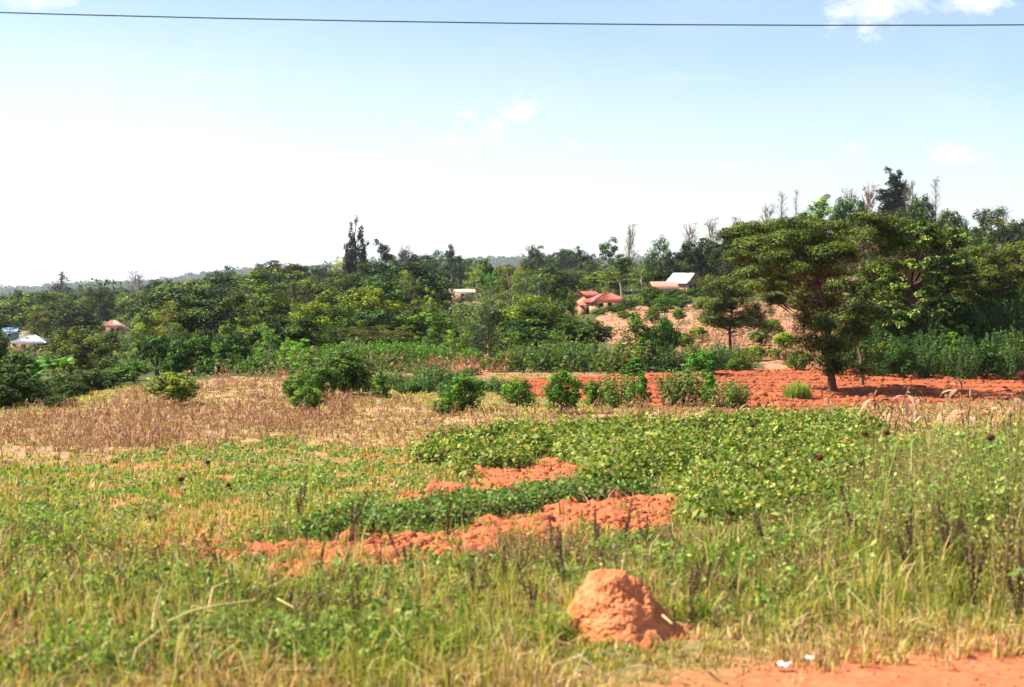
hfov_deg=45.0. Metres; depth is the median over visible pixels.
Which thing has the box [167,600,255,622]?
dry stem
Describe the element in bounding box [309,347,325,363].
hedge shrub
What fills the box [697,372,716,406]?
young tree
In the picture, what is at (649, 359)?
hedge shrub
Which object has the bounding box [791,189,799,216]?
bare tree
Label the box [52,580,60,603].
dried weed
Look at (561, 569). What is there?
dried weed
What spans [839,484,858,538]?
dried weed
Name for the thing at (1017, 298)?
shrub
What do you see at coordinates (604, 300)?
hip roof house
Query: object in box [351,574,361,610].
dried weed
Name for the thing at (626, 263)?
slender tree
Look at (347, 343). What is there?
hedge shrub
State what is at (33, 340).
white roof house
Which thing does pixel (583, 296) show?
red roof house
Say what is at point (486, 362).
shrub
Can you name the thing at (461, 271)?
leafy tree
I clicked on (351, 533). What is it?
dried weed
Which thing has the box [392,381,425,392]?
hedge shrub
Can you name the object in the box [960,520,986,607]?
dried weed
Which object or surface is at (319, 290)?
leafy tree
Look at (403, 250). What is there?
bare tree
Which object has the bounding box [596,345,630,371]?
hedge shrub
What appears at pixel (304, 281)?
eucalyptus tree
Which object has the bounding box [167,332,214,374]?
broadleaf tree
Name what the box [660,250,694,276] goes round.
broadleaf tree
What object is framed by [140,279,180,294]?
broadleaf tree
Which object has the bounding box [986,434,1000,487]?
seed head plant
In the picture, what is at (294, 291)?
casuarina tree
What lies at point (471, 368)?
shrub
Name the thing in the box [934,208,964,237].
broadleaf tree
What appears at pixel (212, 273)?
leafy tree
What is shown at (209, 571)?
dried weed
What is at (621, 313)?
shrub
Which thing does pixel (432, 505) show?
potato row
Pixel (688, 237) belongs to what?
bare tree
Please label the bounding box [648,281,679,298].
brown house
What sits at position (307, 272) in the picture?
broadleaf tree
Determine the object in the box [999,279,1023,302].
leafy tree
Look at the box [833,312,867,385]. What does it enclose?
leaning tree
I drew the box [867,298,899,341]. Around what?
hedge shrub
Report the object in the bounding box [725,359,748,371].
shrub
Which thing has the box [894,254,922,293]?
broadleaf tree
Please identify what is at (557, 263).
leafy tree
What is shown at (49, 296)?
broadleaf tree
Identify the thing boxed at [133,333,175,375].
broadleaf tree
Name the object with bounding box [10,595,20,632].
dried weed
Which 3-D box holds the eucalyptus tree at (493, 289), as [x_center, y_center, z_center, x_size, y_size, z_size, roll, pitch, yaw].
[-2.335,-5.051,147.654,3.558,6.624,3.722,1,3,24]
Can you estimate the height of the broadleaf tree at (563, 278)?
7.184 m
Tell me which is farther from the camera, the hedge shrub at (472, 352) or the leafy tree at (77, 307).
the leafy tree at (77, 307)
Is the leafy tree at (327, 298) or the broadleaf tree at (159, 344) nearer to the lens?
the broadleaf tree at (159, 344)
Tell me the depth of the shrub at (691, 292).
183.43 m
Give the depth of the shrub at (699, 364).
61.84 m
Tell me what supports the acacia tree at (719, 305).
on the ground at (926, 673)
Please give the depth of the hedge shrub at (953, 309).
69.94 m
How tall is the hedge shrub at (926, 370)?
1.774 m
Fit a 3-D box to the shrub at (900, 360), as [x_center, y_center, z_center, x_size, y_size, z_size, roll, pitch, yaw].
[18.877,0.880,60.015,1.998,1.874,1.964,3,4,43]
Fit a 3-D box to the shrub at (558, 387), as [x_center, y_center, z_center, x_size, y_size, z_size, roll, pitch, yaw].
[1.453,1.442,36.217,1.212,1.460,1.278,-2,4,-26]
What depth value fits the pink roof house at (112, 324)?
228.73 m
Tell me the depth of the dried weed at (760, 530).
11.11 m
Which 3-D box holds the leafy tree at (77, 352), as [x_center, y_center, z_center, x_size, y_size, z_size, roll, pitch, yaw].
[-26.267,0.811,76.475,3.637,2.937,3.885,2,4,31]
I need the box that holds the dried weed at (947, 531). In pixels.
[936,502,960,577]
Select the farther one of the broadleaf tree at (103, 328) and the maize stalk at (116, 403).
the broadleaf tree at (103, 328)
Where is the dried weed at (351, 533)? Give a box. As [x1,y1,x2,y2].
[347,490,368,543]
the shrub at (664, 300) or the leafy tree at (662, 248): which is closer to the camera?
the shrub at (664, 300)
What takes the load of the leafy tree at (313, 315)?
on the ground at (926, 673)
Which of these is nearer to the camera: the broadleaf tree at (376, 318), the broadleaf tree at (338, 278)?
the broadleaf tree at (376, 318)
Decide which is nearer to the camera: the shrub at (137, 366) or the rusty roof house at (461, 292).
the shrub at (137, 366)
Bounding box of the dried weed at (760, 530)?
[751,499,768,555]
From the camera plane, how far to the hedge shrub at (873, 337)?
67.96 m
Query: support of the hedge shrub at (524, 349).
on the ground at (926, 673)
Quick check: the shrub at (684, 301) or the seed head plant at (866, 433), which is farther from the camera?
the shrub at (684, 301)
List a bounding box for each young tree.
[369,371,392,397]
[632,370,651,407]
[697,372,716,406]
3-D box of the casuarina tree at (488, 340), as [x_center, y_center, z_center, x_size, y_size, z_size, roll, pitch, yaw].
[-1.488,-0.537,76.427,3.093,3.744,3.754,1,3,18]
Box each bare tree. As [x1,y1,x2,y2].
[123,269,146,295]
[394,244,412,266]
[622,223,639,275]
[679,221,698,257]
[702,216,720,244]
[731,215,741,225]
[757,201,777,222]
[776,191,790,218]
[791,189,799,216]
[839,184,859,214]
[858,180,884,253]
[897,178,917,214]
[928,177,943,217]
[995,206,1012,252]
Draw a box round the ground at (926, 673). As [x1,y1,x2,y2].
[0,237,1023,686]
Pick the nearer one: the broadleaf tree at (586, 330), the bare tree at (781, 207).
the broadleaf tree at (586, 330)
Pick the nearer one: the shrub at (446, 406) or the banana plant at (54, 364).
the shrub at (446, 406)
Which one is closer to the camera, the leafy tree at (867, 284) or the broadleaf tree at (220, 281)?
the leafy tree at (867, 284)
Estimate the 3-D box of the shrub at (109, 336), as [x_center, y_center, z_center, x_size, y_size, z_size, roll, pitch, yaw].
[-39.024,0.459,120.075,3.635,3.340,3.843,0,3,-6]
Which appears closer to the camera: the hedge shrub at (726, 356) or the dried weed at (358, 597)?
the dried weed at (358, 597)
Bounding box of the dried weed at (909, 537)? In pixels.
[896,506,914,580]
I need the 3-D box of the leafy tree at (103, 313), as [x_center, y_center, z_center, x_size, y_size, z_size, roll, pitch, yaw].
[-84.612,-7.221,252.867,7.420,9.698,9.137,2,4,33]
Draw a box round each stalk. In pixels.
[1,407,11,425]
[1,417,12,440]
[11,420,22,444]
[16,424,28,442]
[60,419,72,453]
[74,429,87,452]
[97,435,103,454]
[108,395,120,416]
[109,420,117,448]
[116,420,127,445]
[117,418,126,446]
[136,422,147,442]
[146,428,154,447]
[152,399,161,420]
[175,423,183,443]
[188,424,200,446]
[214,361,226,383]
[234,402,241,423]
[248,399,256,416]
[365,420,377,435]
[388,411,401,434]
[595,396,603,419]
[711,395,722,411]
[761,396,784,410]
[823,395,833,412]
[858,390,885,422]
[867,398,896,426]
[881,402,902,428]
[892,386,927,429]
[902,396,938,428]
[904,394,930,424]
[926,404,938,446]
[934,402,952,423]
[939,378,967,423]
[950,388,984,428]
[956,385,973,446]
[977,397,1008,427]
[980,404,1003,430]
[989,392,1011,480]
[1000,370,1023,626]
[1001,392,1023,427]
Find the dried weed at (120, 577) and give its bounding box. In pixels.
[116,565,130,601]
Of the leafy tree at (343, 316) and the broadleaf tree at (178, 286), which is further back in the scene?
the broadleaf tree at (178, 286)
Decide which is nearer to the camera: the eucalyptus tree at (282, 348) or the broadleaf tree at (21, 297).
the eucalyptus tree at (282, 348)
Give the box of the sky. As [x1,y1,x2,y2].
[0,0,1023,287]
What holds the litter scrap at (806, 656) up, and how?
on the ground at (926, 673)
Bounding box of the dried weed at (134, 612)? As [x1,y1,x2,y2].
[130,590,144,626]
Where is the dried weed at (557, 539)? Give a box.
[548,514,561,562]
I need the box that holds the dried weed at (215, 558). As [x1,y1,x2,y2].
[205,539,221,569]
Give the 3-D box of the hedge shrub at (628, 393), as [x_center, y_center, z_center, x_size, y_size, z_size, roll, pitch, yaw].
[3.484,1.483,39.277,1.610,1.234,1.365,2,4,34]
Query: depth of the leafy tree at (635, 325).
66.73 m
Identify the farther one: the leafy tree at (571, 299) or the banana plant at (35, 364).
the leafy tree at (571, 299)
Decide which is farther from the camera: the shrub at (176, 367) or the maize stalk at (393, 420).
the shrub at (176, 367)
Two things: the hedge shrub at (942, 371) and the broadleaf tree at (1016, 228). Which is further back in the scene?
the broadleaf tree at (1016, 228)
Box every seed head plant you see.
[178,476,184,488]
[202,459,210,466]
[222,483,230,489]
[814,455,825,488]
[857,430,870,488]
[881,429,890,472]
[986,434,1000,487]
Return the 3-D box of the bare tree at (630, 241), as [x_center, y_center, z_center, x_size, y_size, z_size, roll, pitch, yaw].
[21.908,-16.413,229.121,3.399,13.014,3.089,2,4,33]
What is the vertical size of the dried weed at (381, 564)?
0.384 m
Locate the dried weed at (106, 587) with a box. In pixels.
[93,572,109,608]
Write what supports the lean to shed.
on the ground at (926, 673)
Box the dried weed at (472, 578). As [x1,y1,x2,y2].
[469,556,489,601]
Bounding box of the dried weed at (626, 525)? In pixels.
[621,497,632,542]
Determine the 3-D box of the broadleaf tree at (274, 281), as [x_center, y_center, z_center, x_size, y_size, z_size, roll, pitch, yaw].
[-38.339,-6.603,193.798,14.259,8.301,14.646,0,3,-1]
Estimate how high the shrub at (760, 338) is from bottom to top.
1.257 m
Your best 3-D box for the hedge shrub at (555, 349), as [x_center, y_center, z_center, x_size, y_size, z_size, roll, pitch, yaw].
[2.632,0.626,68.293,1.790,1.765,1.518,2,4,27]
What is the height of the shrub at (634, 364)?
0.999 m
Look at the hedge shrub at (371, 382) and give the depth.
50.01 m
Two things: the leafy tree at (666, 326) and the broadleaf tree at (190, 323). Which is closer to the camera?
the leafy tree at (666, 326)
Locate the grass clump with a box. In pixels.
[780,380,812,398]
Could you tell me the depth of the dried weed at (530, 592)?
9.26 m
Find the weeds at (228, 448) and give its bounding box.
[0,420,1022,582]
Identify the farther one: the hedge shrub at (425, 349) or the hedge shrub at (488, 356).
the hedge shrub at (488, 356)
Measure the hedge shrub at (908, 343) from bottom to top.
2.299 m
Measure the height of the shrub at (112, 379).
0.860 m
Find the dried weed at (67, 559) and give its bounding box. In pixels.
[65,552,79,584]
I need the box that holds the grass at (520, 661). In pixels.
[0,373,1023,686]
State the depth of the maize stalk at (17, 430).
26.72 m
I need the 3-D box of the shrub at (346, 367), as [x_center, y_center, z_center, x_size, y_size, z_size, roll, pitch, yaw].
[-6.210,1.153,47.205,2.342,1.908,2.469,3,4,45]
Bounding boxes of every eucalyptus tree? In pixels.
[113,292,128,316]
[149,301,190,349]
[155,322,189,362]
[187,329,210,365]
[223,284,253,305]
[250,324,282,369]
[276,336,295,369]
[286,338,311,373]
[294,280,329,300]
[299,278,317,286]
[330,256,343,274]
[391,270,425,313]
[396,299,429,345]
[421,287,436,314]
[439,330,461,359]
[465,264,484,294]
[481,273,507,312]
[493,264,528,311]
[505,268,538,311]
[515,266,553,303]
[590,258,607,273]
[597,270,610,293]
[631,260,653,291]
[760,263,788,294]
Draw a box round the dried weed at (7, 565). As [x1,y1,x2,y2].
[2,550,12,583]
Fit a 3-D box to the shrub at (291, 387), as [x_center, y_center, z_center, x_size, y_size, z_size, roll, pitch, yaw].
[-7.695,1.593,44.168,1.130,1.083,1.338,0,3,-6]
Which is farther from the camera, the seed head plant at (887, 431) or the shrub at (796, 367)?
the shrub at (796, 367)
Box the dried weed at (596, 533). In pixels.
[592,504,599,545]
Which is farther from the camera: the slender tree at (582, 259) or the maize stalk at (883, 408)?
the slender tree at (582, 259)
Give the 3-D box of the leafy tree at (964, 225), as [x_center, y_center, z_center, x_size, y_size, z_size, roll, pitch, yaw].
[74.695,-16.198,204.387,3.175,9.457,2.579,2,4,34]
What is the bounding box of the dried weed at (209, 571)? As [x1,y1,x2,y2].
[206,560,213,580]
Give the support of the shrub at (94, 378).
on the ground at (926, 673)
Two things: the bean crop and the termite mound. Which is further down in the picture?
the termite mound
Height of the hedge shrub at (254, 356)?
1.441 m
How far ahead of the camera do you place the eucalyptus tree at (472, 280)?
292.27 m
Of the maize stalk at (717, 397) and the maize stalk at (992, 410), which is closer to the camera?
the maize stalk at (992, 410)
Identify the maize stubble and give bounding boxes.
[0,307,1023,453]
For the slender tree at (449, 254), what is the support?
on the ground at (926, 673)
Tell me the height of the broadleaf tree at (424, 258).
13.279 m
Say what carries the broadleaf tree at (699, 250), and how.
on the ground at (926, 673)
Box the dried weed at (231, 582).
[228,564,233,595]
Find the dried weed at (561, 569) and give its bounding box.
[554,536,567,587]
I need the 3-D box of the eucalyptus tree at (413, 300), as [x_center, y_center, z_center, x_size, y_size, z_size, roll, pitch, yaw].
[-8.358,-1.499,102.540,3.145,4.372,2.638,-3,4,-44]
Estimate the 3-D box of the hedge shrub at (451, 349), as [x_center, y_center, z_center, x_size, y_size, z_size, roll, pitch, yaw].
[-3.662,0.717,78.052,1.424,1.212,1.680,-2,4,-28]
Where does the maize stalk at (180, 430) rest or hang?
on the ground at (926, 673)
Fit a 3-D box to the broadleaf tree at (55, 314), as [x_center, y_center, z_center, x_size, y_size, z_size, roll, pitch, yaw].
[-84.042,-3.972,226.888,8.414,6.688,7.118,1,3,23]
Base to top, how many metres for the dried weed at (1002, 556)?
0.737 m
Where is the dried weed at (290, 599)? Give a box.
[288,581,294,602]
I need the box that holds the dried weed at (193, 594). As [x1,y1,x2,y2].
[191,582,199,604]
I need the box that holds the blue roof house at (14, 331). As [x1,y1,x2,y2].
[2,327,19,339]
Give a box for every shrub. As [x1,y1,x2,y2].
[0,352,45,391]
[0,363,45,406]
[0,385,23,407]
[19,382,60,405]
[35,393,77,406]
[43,373,85,396]
[58,381,90,396]
[69,369,111,391]
[86,372,122,388]
[94,333,131,360]
[101,366,146,383]
[114,361,153,378]
[139,371,200,403]
[155,355,189,374]
[191,357,227,373]
[244,350,262,368]
[281,373,312,397]
[287,385,326,413]
[302,367,313,382]
[304,365,347,394]
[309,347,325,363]
[310,350,376,393]
[322,341,344,363]
[334,340,362,360]
[350,375,374,391]
[365,340,389,366]
[381,339,406,360]
[381,369,406,388]
[392,373,421,386]
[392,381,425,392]
[399,341,420,361]
[404,378,444,392]
[407,368,436,382]
[411,340,438,363]
[418,364,452,391]
[429,397,458,414]
[434,344,449,360]
[435,383,458,394]
[436,372,485,412]
[441,370,467,385]
[447,346,465,363]
[448,366,475,379]
[459,347,481,364]
[465,367,482,374]
[476,375,505,391]
[477,358,505,371]
[481,352,496,360]
[488,378,519,394]
[492,348,520,371]
[499,377,537,405]
[509,344,533,369]
[526,340,558,371]
[541,369,583,412]
[547,341,572,368]
[559,341,593,371]
[580,342,610,369]
[580,380,609,405]
[591,308,607,315]
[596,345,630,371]
[597,370,645,407]
[606,306,625,311]
[615,311,629,318]
[616,295,642,309]
[618,357,647,374]
[637,286,666,308]
[642,348,668,369]
[644,305,660,322]
[649,295,679,311]
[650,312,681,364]
[654,365,724,406]
[658,344,687,370]
[662,289,684,298]
[672,309,686,319]
[673,294,692,308]
[677,340,704,367]
[678,332,696,348]
[684,287,703,296]
[685,350,724,373]
[688,326,707,339]
[697,291,717,301]
[703,341,732,370]
[704,378,753,407]
[718,343,750,361]
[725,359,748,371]
[731,347,760,369]
[747,329,772,345]
[747,345,767,360]
[762,318,784,334]
[766,348,792,358]
[771,332,804,347]
[784,357,809,369]
[839,323,881,366]
[848,337,888,367]
[862,349,893,376]
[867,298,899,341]
[869,323,897,344]
[875,292,920,318]
[878,333,904,363]
[881,342,921,377]
[887,330,929,371]
[890,305,933,361]
[909,343,941,378]
[910,303,955,339]
[911,325,951,372]
[925,342,965,375]
[933,331,971,360]
[937,298,964,336]
[944,343,983,379]
[946,301,991,347]
[950,332,992,375]
[964,300,1009,345]
[966,343,1005,377]
[977,326,1009,372]
[979,295,1017,337]
[987,341,1016,376]
[994,289,1023,348]
[995,284,1023,343]
[999,323,1023,368]
[1003,338,1023,379]
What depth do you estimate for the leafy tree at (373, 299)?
110.49 m
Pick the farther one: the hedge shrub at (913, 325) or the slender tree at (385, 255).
the slender tree at (385, 255)
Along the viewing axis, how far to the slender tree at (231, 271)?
249.06 m
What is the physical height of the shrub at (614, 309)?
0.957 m
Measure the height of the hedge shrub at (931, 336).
2.599 m
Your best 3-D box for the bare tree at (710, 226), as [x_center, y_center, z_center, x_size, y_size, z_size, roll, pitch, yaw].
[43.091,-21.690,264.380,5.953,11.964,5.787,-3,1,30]
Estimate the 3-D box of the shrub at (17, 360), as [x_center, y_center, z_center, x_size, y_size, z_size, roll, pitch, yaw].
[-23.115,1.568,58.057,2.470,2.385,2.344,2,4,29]
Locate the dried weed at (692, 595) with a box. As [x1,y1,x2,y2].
[683,555,705,623]
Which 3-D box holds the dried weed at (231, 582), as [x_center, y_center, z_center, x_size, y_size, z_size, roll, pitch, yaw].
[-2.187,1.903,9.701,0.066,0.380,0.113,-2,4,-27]
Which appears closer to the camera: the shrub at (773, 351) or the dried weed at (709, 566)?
the dried weed at (709, 566)
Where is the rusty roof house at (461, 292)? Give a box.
[449,289,474,301]
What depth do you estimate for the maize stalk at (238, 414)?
32.28 m
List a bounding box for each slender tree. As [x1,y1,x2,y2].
[218,265,236,282]
[373,239,394,273]
[441,244,462,286]
[474,258,498,303]
[573,246,591,273]
[598,237,618,291]
[608,253,633,296]
[798,205,814,218]
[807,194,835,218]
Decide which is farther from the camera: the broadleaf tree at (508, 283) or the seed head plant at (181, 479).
the broadleaf tree at (508, 283)
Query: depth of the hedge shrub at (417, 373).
54.38 m
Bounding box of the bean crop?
[405,396,940,530]
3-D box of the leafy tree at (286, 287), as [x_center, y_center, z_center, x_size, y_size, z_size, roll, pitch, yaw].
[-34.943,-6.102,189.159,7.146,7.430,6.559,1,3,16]
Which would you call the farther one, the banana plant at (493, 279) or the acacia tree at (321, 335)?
the banana plant at (493, 279)
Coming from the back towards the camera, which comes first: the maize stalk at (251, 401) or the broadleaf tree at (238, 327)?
the broadleaf tree at (238, 327)
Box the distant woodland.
[0,219,1022,304]
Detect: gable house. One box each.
[667,273,703,294]
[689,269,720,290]
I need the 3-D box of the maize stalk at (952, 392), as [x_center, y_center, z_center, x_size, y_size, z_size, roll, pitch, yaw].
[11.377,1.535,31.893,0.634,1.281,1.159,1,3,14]
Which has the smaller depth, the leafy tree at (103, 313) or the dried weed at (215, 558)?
the dried weed at (215, 558)
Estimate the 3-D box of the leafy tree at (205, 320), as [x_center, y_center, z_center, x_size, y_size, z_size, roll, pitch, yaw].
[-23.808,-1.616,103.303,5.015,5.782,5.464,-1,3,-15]
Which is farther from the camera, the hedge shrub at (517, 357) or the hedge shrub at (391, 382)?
the hedge shrub at (517, 357)
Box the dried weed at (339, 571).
[332,554,349,593]
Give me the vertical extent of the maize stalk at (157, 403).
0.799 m
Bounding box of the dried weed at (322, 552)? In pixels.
[319,537,326,562]
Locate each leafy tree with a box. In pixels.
[0,306,18,328]
[10,289,22,294]
[18,309,55,339]
[41,325,96,376]
[43,299,82,325]
[55,333,119,372]
[58,291,96,312]
[72,296,117,319]
[76,285,118,322]
[114,288,153,321]
[127,309,169,363]
[181,280,207,296]
[198,291,249,343]
[203,269,219,282]
[226,289,296,352]
[227,273,251,283]
[235,280,296,347]
[250,262,263,270]
[251,270,296,286]
[273,281,299,306]
[287,300,332,349]
[289,282,336,315]
[301,290,366,339]
[304,273,350,303]
[307,289,331,333]
[308,264,333,284]
[321,304,366,346]
[326,268,384,313]
[329,285,403,347]
[347,259,387,276]
[347,276,418,320]
[388,255,402,271]
[395,250,427,276]
[418,280,459,313]
[421,316,462,352]
[429,247,451,276]
[439,261,479,288]
[454,321,496,352]
[458,256,475,283]
[492,264,523,297]
[500,294,550,328]
[513,301,579,351]
[515,260,529,275]
[520,245,551,275]
[530,253,559,268]
[546,256,566,270]
[553,287,578,324]
[566,268,594,277]
[581,253,600,274]
[612,308,668,367]
[642,234,673,281]
[702,245,743,279]
[780,246,815,291]
[835,234,864,277]
[851,264,899,315]
[936,250,997,310]
[959,217,973,247]
[968,205,1013,249]
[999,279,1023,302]
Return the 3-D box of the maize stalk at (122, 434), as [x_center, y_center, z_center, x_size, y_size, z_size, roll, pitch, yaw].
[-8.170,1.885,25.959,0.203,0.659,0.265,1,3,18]
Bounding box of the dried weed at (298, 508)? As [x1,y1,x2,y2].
[295,474,307,518]
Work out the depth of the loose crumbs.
8.67 m
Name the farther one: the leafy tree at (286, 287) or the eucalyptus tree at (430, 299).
the leafy tree at (286, 287)
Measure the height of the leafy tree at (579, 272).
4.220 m
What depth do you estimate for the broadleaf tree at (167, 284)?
251.19 m
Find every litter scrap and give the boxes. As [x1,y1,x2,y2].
[773,660,791,667]
[802,655,814,659]
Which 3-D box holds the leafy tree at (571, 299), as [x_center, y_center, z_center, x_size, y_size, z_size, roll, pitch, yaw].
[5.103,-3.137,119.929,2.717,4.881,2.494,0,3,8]
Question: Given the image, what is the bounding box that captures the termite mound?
[566,568,684,645]
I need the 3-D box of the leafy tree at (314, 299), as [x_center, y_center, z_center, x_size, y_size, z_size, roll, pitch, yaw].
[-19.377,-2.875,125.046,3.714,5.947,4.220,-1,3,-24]
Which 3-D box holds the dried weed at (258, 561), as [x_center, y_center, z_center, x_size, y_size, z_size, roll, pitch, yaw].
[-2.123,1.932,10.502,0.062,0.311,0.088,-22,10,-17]
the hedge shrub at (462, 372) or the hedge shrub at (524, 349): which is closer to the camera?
the hedge shrub at (462, 372)
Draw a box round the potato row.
[283,471,666,540]
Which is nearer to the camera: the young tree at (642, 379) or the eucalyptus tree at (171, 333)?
the young tree at (642, 379)
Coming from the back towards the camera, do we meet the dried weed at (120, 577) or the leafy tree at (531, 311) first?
the leafy tree at (531, 311)
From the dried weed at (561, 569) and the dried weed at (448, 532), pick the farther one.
the dried weed at (448, 532)
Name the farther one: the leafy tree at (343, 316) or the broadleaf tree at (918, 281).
the leafy tree at (343, 316)
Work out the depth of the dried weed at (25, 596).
9.15 m
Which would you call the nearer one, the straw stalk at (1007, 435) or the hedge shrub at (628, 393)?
the straw stalk at (1007, 435)
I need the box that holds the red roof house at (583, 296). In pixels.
[573,291,598,312]
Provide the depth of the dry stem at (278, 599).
8.92 m
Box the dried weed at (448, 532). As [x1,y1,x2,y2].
[445,504,451,541]
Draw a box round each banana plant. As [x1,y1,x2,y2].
[20,367,51,399]
[25,357,54,390]
[37,353,65,386]
[54,356,73,382]
[476,272,493,312]
[483,269,497,309]
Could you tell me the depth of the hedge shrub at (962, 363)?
60.05 m
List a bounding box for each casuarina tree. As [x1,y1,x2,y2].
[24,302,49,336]
[48,271,76,308]
[277,280,314,318]
[466,305,514,357]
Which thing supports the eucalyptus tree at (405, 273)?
on the ground at (926, 673)
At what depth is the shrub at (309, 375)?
47.04 m
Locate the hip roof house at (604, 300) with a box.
[583,293,626,313]
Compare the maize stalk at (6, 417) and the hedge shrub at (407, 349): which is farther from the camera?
the hedge shrub at (407, 349)
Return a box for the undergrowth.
[0,227,1023,377]
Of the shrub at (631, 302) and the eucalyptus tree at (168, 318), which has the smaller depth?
the eucalyptus tree at (168, 318)
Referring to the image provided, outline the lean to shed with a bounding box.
[578,303,588,314]
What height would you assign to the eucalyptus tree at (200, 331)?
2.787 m
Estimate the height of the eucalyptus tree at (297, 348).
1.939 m
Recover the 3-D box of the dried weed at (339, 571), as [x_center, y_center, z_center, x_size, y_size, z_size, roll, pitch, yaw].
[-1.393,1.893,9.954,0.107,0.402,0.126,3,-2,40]
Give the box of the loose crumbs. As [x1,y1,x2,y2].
[545,623,702,652]
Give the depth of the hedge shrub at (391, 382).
51.51 m
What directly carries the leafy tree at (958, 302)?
on the ground at (926, 673)
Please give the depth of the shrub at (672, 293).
183.33 m
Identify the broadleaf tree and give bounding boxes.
[0,290,83,313]
[0,293,32,315]
[0,297,55,330]
[0,332,10,362]
[31,305,75,335]
[50,309,100,335]
[84,320,106,335]
[107,287,132,298]
[114,295,149,317]
[129,283,221,338]
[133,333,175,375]
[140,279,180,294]
[147,278,233,300]
[150,282,198,301]
[152,295,251,340]
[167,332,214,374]
[190,283,253,309]
[207,271,291,314]
[210,331,256,370]
[218,314,268,361]
[236,277,311,308]
[244,315,327,363]
[250,260,306,283]
[285,265,313,279]
[316,272,368,292]
[320,270,346,277]
[341,308,403,344]
[342,281,386,341]
[361,259,458,311]
[388,306,462,344]
[415,253,437,274]
[459,261,482,279]
[477,275,532,291]
[481,308,514,328]
[498,315,556,337]
[500,326,553,350]
[526,267,588,310]
[545,319,617,349]
[549,248,581,270]
[584,270,650,294]
[627,267,679,284]
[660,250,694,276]
[676,238,722,290]
[707,236,763,274]
[789,212,822,250]
[828,196,866,236]
[841,220,880,266]
[843,219,981,345]
[882,209,939,259]
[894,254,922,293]
[907,193,935,222]
[923,227,967,256]
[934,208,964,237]
[959,237,996,253]
[1000,218,1023,263]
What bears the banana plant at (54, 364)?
on the ground at (926, 673)
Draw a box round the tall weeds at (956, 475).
[0,411,1023,686]
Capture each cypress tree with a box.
[341,215,369,276]
[875,166,909,216]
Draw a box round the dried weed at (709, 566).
[696,549,724,598]
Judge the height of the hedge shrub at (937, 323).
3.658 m
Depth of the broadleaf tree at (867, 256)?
198.56 m
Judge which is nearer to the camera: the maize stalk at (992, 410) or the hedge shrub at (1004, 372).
the maize stalk at (992, 410)
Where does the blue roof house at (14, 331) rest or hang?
on the ground at (926, 673)
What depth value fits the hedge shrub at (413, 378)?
53.08 m
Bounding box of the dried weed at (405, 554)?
[387,532,412,577]
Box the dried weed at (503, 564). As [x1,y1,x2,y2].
[501,546,508,581]
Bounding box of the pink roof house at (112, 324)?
[101,320,127,334]
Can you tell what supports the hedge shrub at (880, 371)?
on the ground at (926, 673)
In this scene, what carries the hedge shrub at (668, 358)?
on the ground at (926, 673)
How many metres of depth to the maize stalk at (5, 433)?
26.95 m
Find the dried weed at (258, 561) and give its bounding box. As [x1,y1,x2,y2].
[255,557,266,579]
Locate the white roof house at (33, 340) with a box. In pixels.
[11,335,50,352]
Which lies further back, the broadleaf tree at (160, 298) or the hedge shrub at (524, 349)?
the broadleaf tree at (160, 298)
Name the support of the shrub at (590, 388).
on the ground at (926, 673)
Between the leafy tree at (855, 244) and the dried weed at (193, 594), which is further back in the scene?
the leafy tree at (855, 244)
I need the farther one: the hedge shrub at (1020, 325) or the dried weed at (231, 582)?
the hedge shrub at (1020, 325)
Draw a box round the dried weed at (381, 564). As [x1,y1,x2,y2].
[373,544,386,571]
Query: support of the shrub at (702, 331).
on the ground at (926, 673)
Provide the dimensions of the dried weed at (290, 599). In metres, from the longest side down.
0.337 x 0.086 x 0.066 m
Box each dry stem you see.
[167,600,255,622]
[277,598,294,607]
[662,614,672,623]
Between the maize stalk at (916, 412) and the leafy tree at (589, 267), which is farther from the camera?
the leafy tree at (589, 267)
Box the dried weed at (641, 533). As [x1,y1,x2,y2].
[638,515,649,547]
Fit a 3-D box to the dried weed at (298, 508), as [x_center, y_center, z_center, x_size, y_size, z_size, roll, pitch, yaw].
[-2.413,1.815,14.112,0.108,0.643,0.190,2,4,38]
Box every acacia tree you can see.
[305,327,333,359]
[327,324,415,345]
[383,322,426,341]
[519,270,591,293]
[690,274,775,352]
[708,210,933,391]
[951,240,1023,328]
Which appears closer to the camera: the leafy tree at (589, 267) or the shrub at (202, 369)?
the shrub at (202, 369)
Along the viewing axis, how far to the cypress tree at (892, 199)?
259.62 m
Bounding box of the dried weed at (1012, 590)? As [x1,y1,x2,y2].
[1004,547,1023,618]
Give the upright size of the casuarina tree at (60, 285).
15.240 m
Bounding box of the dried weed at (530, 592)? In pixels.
[516,561,538,611]
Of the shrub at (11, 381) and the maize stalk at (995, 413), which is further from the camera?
the shrub at (11, 381)
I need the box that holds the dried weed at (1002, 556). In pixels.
[996,515,1015,590]
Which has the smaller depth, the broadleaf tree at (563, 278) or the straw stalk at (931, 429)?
the straw stalk at (931, 429)
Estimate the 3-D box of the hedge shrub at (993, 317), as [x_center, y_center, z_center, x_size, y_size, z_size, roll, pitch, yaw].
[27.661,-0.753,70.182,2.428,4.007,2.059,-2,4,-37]
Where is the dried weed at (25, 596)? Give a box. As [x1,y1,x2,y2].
[22,575,38,622]
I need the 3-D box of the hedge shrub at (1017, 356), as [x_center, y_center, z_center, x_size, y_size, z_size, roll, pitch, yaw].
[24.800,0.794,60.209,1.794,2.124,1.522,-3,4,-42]
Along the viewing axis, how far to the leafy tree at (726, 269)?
188.62 m
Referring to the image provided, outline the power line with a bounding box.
[0,12,1023,25]

